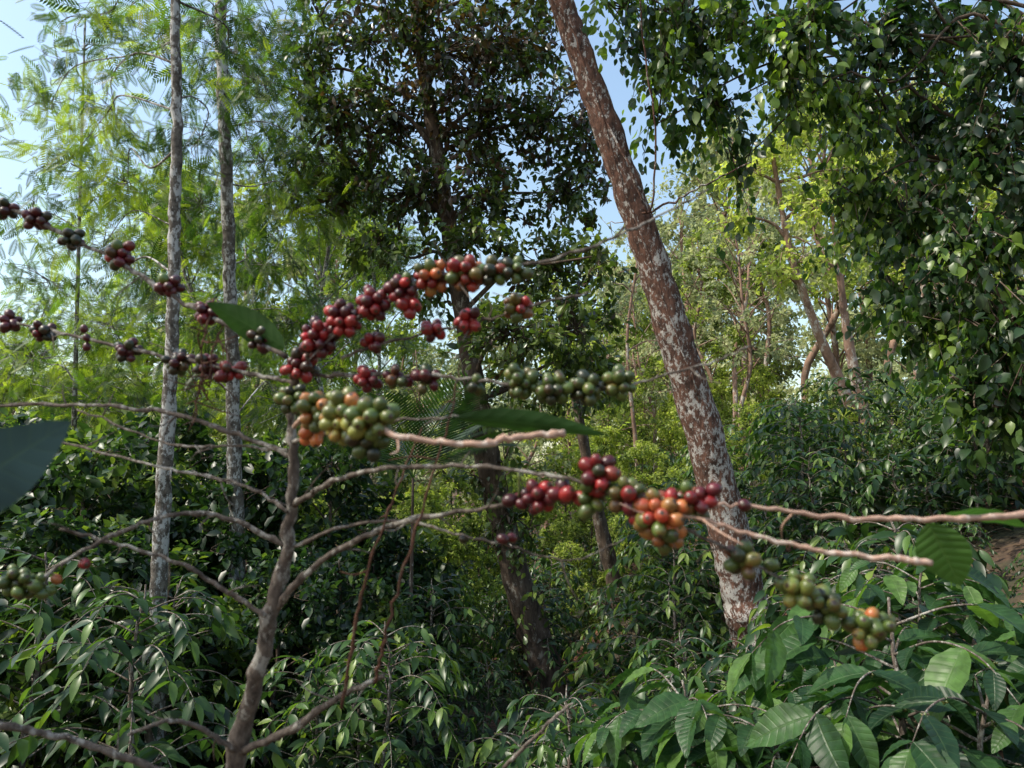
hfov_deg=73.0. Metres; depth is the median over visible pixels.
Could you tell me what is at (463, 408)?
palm
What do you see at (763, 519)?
coffee bush
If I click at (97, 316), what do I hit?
slender tree
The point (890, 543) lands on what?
coffee bush
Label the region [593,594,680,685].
coffee bush
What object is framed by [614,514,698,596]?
coffee bush
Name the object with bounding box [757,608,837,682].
coffee bush
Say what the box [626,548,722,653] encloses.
bush
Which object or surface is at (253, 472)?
tree
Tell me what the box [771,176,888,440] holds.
hillside tree
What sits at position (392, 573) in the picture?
tree
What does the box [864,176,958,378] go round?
woodland tree
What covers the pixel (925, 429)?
coffee bush
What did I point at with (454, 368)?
woodland tree
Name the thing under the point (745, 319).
woodland tree
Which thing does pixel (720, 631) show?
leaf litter
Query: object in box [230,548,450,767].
tree
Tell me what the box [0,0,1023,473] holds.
sky
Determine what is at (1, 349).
slender tree
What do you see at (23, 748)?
coffee bush
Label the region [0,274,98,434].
slender tree
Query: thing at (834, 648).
coffee bush
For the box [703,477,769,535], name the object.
tree
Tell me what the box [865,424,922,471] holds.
coffee bush
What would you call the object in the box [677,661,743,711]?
coffee bush
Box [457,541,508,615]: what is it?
coffee bush
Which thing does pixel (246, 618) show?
tree
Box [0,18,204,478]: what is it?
slender tree
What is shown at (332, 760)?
coffee bush
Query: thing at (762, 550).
coffee bush
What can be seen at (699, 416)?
leaning tree
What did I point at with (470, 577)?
coffee bush
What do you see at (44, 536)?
tree
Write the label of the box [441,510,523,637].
tree
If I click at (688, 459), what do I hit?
coffee bush
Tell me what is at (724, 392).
tree
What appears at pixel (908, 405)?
tree
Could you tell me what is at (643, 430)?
tree
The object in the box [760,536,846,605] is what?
coffee bush
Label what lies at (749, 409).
tree
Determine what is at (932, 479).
coffee bush
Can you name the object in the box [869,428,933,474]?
coffee bush
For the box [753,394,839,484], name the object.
coffee bush
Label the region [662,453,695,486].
coffee bush
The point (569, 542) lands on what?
coffee bush
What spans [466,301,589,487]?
woodland tree
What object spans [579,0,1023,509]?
overhanging tree
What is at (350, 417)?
coffee plant
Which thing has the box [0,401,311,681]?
tree
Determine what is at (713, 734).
coffee bush
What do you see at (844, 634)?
coffee bush
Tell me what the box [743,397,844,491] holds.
coffee bush
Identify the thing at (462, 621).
coffee bush
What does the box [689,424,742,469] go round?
coffee bush
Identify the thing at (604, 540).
hillside tree
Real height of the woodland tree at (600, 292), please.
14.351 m
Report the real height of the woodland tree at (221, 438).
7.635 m
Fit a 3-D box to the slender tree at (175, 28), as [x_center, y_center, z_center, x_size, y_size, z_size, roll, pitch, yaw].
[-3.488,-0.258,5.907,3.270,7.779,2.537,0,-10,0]
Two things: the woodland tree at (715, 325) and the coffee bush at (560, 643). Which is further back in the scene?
the woodland tree at (715, 325)
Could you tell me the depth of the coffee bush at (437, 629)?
7.08 m
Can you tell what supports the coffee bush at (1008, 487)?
on the ground
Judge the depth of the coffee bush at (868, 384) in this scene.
20.64 m
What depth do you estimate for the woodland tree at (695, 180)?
32.76 m
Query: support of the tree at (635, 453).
on the ground
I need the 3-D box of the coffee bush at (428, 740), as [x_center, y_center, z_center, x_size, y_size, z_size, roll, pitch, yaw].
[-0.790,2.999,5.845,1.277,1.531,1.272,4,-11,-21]
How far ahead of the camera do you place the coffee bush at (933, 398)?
12.32 m
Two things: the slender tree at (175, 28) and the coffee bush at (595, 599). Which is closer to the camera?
the slender tree at (175, 28)
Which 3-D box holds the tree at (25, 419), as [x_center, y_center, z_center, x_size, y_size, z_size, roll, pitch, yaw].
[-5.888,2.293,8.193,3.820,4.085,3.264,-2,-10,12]
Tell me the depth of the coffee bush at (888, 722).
2.75 m
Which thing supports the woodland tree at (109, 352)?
on the ground
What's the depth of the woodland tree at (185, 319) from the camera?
37.42 m
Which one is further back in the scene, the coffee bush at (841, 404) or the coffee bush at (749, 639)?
the coffee bush at (841, 404)
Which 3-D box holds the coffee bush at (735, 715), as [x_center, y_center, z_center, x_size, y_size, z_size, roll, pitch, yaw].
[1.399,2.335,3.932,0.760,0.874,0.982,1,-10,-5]
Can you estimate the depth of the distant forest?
62.75 m
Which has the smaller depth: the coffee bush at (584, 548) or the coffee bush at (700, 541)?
the coffee bush at (700, 541)
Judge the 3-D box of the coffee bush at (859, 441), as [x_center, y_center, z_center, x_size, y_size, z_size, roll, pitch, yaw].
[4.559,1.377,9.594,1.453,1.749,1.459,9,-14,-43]
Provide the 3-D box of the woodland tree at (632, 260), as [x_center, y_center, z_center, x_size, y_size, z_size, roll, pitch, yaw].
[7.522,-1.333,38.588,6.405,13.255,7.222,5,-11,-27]
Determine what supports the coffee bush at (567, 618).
on the ground
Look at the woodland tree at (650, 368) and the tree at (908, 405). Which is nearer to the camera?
the tree at (908, 405)
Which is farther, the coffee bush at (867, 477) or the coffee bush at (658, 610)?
the coffee bush at (867, 477)
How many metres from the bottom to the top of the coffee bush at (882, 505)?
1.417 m
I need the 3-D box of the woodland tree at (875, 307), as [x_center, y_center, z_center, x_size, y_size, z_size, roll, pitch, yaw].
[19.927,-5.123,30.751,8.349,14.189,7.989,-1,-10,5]
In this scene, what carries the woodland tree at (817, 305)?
on the ground
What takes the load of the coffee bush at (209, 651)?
on the ground
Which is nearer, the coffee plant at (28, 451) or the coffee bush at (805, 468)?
the coffee plant at (28, 451)
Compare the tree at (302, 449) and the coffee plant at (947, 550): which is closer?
the coffee plant at (947, 550)
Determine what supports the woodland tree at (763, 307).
on the ground
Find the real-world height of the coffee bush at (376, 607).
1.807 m
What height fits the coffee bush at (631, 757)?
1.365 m
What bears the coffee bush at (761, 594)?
on the ground
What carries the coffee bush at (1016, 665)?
on the ground
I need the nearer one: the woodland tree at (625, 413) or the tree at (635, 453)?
the tree at (635, 453)
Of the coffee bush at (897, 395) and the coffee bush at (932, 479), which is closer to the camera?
the coffee bush at (932, 479)
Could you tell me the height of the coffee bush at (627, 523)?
2.283 m
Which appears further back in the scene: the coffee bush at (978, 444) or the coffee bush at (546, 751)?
the coffee bush at (978, 444)
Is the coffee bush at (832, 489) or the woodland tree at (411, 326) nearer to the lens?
the coffee bush at (832, 489)
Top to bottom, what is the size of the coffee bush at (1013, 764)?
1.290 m
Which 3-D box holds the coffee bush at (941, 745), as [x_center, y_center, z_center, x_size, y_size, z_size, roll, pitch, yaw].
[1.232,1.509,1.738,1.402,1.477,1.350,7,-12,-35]
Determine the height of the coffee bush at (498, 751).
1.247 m
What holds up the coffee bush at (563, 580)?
on the ground
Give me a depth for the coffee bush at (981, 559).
4.47 m
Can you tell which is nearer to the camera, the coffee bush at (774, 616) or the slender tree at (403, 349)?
the coffee bush at (774, 616)
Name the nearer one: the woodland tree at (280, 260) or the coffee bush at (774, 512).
the coffee bush at (774, 512)
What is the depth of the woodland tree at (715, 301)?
28.99 m
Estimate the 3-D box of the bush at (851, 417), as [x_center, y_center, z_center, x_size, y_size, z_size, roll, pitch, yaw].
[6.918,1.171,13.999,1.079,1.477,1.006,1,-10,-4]
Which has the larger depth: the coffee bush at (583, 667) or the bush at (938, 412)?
the bush at (938, 412)
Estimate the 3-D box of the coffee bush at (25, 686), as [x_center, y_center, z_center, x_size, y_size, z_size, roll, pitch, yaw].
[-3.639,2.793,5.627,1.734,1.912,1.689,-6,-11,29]
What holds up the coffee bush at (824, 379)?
on the ground
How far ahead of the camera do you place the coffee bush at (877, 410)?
14.28 m
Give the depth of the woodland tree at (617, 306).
22.47 m
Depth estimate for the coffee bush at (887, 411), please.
15.98 m
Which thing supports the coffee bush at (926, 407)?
on the ground
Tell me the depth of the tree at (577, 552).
12.52 m
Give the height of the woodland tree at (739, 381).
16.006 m
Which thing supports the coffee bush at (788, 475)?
on the ground
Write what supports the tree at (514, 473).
on the ground
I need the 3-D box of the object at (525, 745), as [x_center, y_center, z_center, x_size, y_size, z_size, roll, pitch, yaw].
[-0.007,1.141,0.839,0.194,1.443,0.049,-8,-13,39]
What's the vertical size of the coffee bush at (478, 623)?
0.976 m
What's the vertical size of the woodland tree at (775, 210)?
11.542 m
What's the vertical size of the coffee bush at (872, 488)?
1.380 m
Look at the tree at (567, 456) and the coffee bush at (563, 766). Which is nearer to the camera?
the coffee bush at (563, 766)
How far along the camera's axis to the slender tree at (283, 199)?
8.52 m
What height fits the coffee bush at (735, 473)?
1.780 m
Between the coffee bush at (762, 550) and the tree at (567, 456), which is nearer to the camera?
the coffee bush at (762, 550)
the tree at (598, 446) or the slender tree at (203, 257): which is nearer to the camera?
the slender tree at (203, 257)
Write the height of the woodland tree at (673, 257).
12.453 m
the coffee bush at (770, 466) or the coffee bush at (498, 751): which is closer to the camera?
the coffee bush at (498, 751)
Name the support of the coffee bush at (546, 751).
on the ground
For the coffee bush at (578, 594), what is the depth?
13.61 m
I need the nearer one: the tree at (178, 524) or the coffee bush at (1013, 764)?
the coffee bush at (1013, 764)
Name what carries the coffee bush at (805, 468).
on the ground
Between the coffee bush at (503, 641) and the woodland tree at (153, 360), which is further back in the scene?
the woodland tree at (153, 360)
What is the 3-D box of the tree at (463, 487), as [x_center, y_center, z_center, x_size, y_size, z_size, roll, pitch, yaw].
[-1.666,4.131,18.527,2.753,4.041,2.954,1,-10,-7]
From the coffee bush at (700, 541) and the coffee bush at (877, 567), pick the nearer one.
the coffee bush at (877, 567)
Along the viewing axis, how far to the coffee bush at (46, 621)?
4.57 m
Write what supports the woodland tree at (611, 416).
on the ground
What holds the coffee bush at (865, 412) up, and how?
on the ground
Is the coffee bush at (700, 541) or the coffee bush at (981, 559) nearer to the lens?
the coffee bush at (981, 559)
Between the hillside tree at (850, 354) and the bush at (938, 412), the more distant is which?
the hillside tree at (850, 354)
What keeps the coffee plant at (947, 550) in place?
on the ground
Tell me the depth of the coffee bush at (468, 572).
14.36 m
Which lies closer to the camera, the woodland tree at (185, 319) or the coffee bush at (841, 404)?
the coffee bush at (841, 404)
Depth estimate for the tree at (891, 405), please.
18.07 m
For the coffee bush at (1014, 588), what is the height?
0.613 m
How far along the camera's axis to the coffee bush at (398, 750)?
5.44 m
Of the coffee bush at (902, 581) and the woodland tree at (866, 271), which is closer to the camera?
the coffee bush at (902, 581)
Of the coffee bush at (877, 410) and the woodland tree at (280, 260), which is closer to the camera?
the coffee bush at (877, 410)
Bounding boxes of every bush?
[0,545,184,767]
[0,584,295,767]
[0,624,146,767]
[5,564,218,764]
[39,573,275,767]
[181,544,282,663]
[209,597,346,766]
[216,648,387,767]
[276,644,453,767]
[287,620,476,767]
[342,578,509,767]
[346,578,419,713]
[354,646,488,767]
[390,563,489,702]
[427,563,498,654]
[435,659,534,767]
[449,560,489,624]
[452,714,573,767]
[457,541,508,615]
[457,618,504,665]
[463,589,519,662]
[481,549,569,653]
[483,583,596,707]
[483,615,569,694]
[487,678,535,744]
[494,610,573,672]
[496,683,657,767]
[506,555,598,669]
[509,699,613,767]
[524,687,565,738]
[539,558,581,608]
[542,639,654,729]
[551,517,587,555]
[553,571,597,626]
[555,762,574,767]
[559,702,704,767]
[565,663,637,719]
[566,661,817,767]
[570,532,601,584]
[573,545,634,615]
[576,583,629,661]
[578,706,650,758]
[581,523,736,706]
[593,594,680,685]
[595,638,670,711]
[599,477,715,635]
[600,485,655,571]
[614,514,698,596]
[617,663,742,756]
[621,582,686,634]
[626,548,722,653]
[628,445,680,488]
[628,629,742,750]
[630,606,729,700]
[649,548,714,620]
[651,581,728,653]
[652,522,762,635]
[652,666,744,721]
[655,714,896,767]
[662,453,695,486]
[666,561,773,666]
[671,634,831,767]
[672,424,767,529]
[674,441,747,528]
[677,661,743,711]
[685,461,757,543]
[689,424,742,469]
[719,624,861,720]
[727,597,1023,767]
[727,711,770,766]
[734,575,864,702]
[737,401,869,540]
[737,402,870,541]
[737,569,864,659]
[739,406,835,516]
[741,661,950,752]
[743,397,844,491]
[747,510,813,592]
[750,434,782,481]
[750,478,843,569]
[752,539,785,569]
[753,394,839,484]
[753,467,840,538]
[756,446,876,581]
[757,511,812,563]
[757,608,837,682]
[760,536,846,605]
[775,629,900,698]
[781,478,891,569]
[781,560,1023,759]
[783,517,857,577]
[786,674,1023,767]
[793,422,896,537]
[795,372,856,442]
[797,458,875,515]
[797,461,914,575]
[803,540,891,582]
[806,521,1009,658]
[816,367,913,477]
[820,564,1012,761]
[822,386,881,449]
[823,580,1014,756]
[827,469,884,523]
[829,549,909,630]
[838,378,890,424]
[839,453,971,565]
[849,524,962,610]
[859,375,917,449]
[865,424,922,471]
[869,374,965,456]
[869,392,913,440]
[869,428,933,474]
[872,418,966,504]
[874,449,968,523]
[886,483,983,534]
[888,345,1023,522]
[892,389,1023,510]
[893,463,957,514]
[895,471,980,526]
[900,442,1013,528]
[906,344,962,424]
[908,379,943,414]
[910,388,973,443]
[915,456,1023,541]
[921,373,972,444]
[925,631,1023,764]
[930,422,1023,514]
[932,521,1002,576]
[956,450,1023,528]
[966,421,1023,509]
[999,760,1022,767]
[1003,549,1023,608]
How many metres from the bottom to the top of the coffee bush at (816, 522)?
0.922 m
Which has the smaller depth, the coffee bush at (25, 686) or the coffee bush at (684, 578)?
the coffee bush at (25, 686)
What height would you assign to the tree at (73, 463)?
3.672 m
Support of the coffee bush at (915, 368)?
on the ground
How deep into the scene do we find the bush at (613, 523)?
12.55 m
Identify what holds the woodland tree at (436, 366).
on the ground
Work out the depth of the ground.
8.01 m
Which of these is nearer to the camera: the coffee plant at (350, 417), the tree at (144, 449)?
the coffee plant at (350, 417)
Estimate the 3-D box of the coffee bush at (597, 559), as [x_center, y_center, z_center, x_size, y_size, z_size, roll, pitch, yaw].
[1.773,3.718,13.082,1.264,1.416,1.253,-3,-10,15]
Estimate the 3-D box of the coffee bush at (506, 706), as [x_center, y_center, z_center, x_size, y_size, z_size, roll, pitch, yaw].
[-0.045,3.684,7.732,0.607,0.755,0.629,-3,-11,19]
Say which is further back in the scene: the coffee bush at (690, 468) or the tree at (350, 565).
the coffee bush at (690, 468)
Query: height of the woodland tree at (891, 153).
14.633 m
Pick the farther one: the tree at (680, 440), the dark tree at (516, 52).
the tree at (680, 440)
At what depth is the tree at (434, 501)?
12.64 m
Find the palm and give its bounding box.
[271,371,517,700]
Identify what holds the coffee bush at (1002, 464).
on the ground
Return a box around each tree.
[0,0,316,766]
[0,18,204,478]
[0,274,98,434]
[0,291,51,419]
[0,341,53,422]
[0,367,51,420]
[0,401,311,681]
[0,407,112,567]
[0,427,228,767]
[0,463,190,765]
[0,502,176,767]
[0,511,252,767]
[1,152,265,487]
[3,441,252,757]
[45,334,135,448]
[45,505,297,767]
[49,360,122,444]
[81,141,300,501]
[81,322,224,500]
[90,444,371,759]
[116,0,373,678]
[118,285,247,434]
[129,173,318,468]
[164,545,384,767]
[169,428,369,660]
[177,318,317,529]
[178,118,450,505]
[189,445,470,752]
[207,465,338,663]
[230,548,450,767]
[237,188,429,447]
[258,0,644,710]
[267,218,457,546]
[277,178,462,504]
[289,511,482,746]
[345,492,465,674]
[351,317,464,509]
[366,473,455,598]
[375,482,478,640]
[382,343,475,526]
[401,524,510,680]
[425,463,493,572]
[430,296,537,507]
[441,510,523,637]
[455,352,571,511]
[459,455,556,577]
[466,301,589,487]
[482,472,585,604]
[513,444,598,570]
[515,262,632,623]
[521,320,636,528]
[538,236,669,461]
[539,540,606,640]
[547,325,670,482]
[548,0,770,652]
[549,488,628,586]
[558,428,645,544]
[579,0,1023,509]
[585,182,724,458]
[586,264,703,489]
[587,215,680,481]
[591,306,670,471]
[591,326,667,474]
[593,255,709,440]
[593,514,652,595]
[601,412,671,506]
[609,439,678,525]
[610,242,741,455]
[613,164,734,343]
[626,224,775,484]
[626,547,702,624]
[635,222,781,408]
[638,392,684,487]
[656,117,823,422]
[656,406,746,490]
[660,466,696,541]
[671,100,827,396]
[672,174,835,463]
[674,188,805,465]
[679,214,804,403]
[684,377,754,467]
[692,114,884,452]
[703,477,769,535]
[707,277,795,383]
[721,79,905,428]
[723,402,781,485]
[728,364,790,429]
[735,53,914,413]
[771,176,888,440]
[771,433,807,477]
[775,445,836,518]
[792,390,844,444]
[793,92,906,412]
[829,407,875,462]
[833,61,1023,424]
[836,80,1023,384]
[856,147,1023,376]
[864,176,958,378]
[868,385,903,431]
[888,167,1023,354]
[891,385,938,438]
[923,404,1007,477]
[971,147,1023,305]
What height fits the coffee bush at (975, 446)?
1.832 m
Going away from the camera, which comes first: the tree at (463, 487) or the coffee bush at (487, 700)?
the coffee bush at (487, 700)
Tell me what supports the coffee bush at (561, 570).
on the ground
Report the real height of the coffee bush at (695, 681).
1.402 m
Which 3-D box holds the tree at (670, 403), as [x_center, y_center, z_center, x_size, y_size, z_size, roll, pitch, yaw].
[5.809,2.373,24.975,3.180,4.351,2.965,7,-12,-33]
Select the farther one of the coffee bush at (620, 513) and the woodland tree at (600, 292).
the woodland tree at (600, 292)
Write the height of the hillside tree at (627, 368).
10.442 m
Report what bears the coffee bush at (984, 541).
on the ground
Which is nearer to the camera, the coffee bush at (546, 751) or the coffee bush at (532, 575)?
the coffee bush at (546, 751)
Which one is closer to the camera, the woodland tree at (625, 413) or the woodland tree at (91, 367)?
the woodland tree at (91, 367)
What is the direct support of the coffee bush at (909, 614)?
on the ground
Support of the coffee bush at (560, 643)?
on the ground
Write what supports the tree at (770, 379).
on the ground
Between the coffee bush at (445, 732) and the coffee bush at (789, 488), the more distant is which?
the coffee bush at (789, 488)
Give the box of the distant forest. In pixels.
[4,286,933,503]
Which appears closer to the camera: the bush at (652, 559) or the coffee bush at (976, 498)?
the coffee bush at (976, 498)
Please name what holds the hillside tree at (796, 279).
on the ground
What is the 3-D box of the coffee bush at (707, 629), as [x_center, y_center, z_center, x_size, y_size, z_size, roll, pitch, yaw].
[1.689,2.445,7.126,1.692,2.037,1.699,-8,-13,38]
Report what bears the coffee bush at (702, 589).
on the ground
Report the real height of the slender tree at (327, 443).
12.101 m
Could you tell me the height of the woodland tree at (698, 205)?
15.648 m
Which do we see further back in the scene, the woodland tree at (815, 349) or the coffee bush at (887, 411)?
the woodland tree at (815, 349)
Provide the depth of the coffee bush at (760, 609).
5.57 m
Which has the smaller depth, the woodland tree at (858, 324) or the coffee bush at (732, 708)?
the coffee bush at (732, 708)
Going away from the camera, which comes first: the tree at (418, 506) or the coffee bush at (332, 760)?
the coffee bush at (332, 760)
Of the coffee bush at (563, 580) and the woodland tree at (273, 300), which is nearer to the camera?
the coffee bush at (563, 580)
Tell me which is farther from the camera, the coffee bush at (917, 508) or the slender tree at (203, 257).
the slender tree at (203, 257)
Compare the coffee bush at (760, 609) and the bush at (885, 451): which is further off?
the bush at (885, 451)
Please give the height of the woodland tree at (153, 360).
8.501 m
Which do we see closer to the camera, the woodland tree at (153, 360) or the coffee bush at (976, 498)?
the coffee bush at (976, 498)
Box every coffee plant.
[0,189,932,767]
[0,420,70,510]
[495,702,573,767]
[717,499,1023,585]
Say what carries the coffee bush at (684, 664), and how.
on the ground
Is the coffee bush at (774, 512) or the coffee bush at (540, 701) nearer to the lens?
the coffee bush at (540, 701)
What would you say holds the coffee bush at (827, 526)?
on the ground
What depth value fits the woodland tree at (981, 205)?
26.76 m
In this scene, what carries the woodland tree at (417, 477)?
on the ground
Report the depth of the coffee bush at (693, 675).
5.12 m
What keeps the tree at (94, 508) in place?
on the ground
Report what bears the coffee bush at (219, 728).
on the ground
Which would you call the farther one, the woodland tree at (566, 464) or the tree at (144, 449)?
the woodland tree at (566, 464)
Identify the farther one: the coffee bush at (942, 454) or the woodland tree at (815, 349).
the woodland tree at (815, 349)
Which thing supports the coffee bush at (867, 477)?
on the ground
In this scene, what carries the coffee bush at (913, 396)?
on the ground
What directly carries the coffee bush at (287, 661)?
on the ground
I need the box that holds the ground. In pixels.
[33,424,1023,767]
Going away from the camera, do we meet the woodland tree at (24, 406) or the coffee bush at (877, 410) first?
the coffee bush at (877, 410)
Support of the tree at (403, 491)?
on the ground
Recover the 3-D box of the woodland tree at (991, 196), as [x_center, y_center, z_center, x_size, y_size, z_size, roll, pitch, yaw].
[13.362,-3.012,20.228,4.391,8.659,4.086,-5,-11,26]
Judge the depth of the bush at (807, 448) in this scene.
10.89 m
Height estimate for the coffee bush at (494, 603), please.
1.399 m
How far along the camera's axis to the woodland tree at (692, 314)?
24.49 m
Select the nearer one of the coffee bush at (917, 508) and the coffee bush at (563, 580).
the coffee bush at (917, 508)
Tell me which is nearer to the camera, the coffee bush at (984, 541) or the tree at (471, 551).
the coffee bush at (984, 541)
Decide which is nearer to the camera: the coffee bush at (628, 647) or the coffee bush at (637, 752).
the coffee bush at (637, 752)
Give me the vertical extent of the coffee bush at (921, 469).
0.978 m
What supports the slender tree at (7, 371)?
on the ground
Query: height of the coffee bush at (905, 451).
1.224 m
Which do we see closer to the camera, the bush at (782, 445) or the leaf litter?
the leaf litter
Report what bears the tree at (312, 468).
on the ground
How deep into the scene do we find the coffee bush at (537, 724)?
4.29 m
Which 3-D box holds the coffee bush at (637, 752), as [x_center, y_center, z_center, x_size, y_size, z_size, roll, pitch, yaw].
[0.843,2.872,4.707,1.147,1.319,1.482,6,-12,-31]
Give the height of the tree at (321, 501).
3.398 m
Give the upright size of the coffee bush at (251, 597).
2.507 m
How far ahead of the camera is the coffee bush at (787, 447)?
9.75 m
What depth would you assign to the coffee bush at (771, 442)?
13.16 m
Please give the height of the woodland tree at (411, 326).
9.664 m
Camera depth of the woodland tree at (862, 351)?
36.78 m
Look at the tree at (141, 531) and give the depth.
5.70 m
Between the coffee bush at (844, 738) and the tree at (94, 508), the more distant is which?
the tree at (94, 508)
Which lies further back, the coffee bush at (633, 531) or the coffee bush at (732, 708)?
the coffee bush at (633, 531)
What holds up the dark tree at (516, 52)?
on the ground
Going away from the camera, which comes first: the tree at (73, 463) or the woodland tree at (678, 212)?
the tree at (73, 463)
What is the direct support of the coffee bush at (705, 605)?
on the ground
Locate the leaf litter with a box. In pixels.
[74,475,1023,767]
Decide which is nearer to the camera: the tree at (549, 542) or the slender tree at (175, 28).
the slender tree at (175, 28)
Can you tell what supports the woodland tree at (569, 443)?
on the ground
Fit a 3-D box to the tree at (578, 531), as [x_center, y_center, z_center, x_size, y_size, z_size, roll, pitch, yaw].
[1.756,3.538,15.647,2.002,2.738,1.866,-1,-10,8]
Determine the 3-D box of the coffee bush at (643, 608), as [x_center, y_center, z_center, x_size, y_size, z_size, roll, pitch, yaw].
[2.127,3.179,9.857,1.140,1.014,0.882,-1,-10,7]
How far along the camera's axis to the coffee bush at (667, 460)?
19.87 m
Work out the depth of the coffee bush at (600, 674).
7.50 m
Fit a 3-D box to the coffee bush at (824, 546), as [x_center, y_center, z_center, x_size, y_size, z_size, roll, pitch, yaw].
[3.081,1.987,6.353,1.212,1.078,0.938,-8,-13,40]
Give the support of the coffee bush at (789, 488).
on the ground

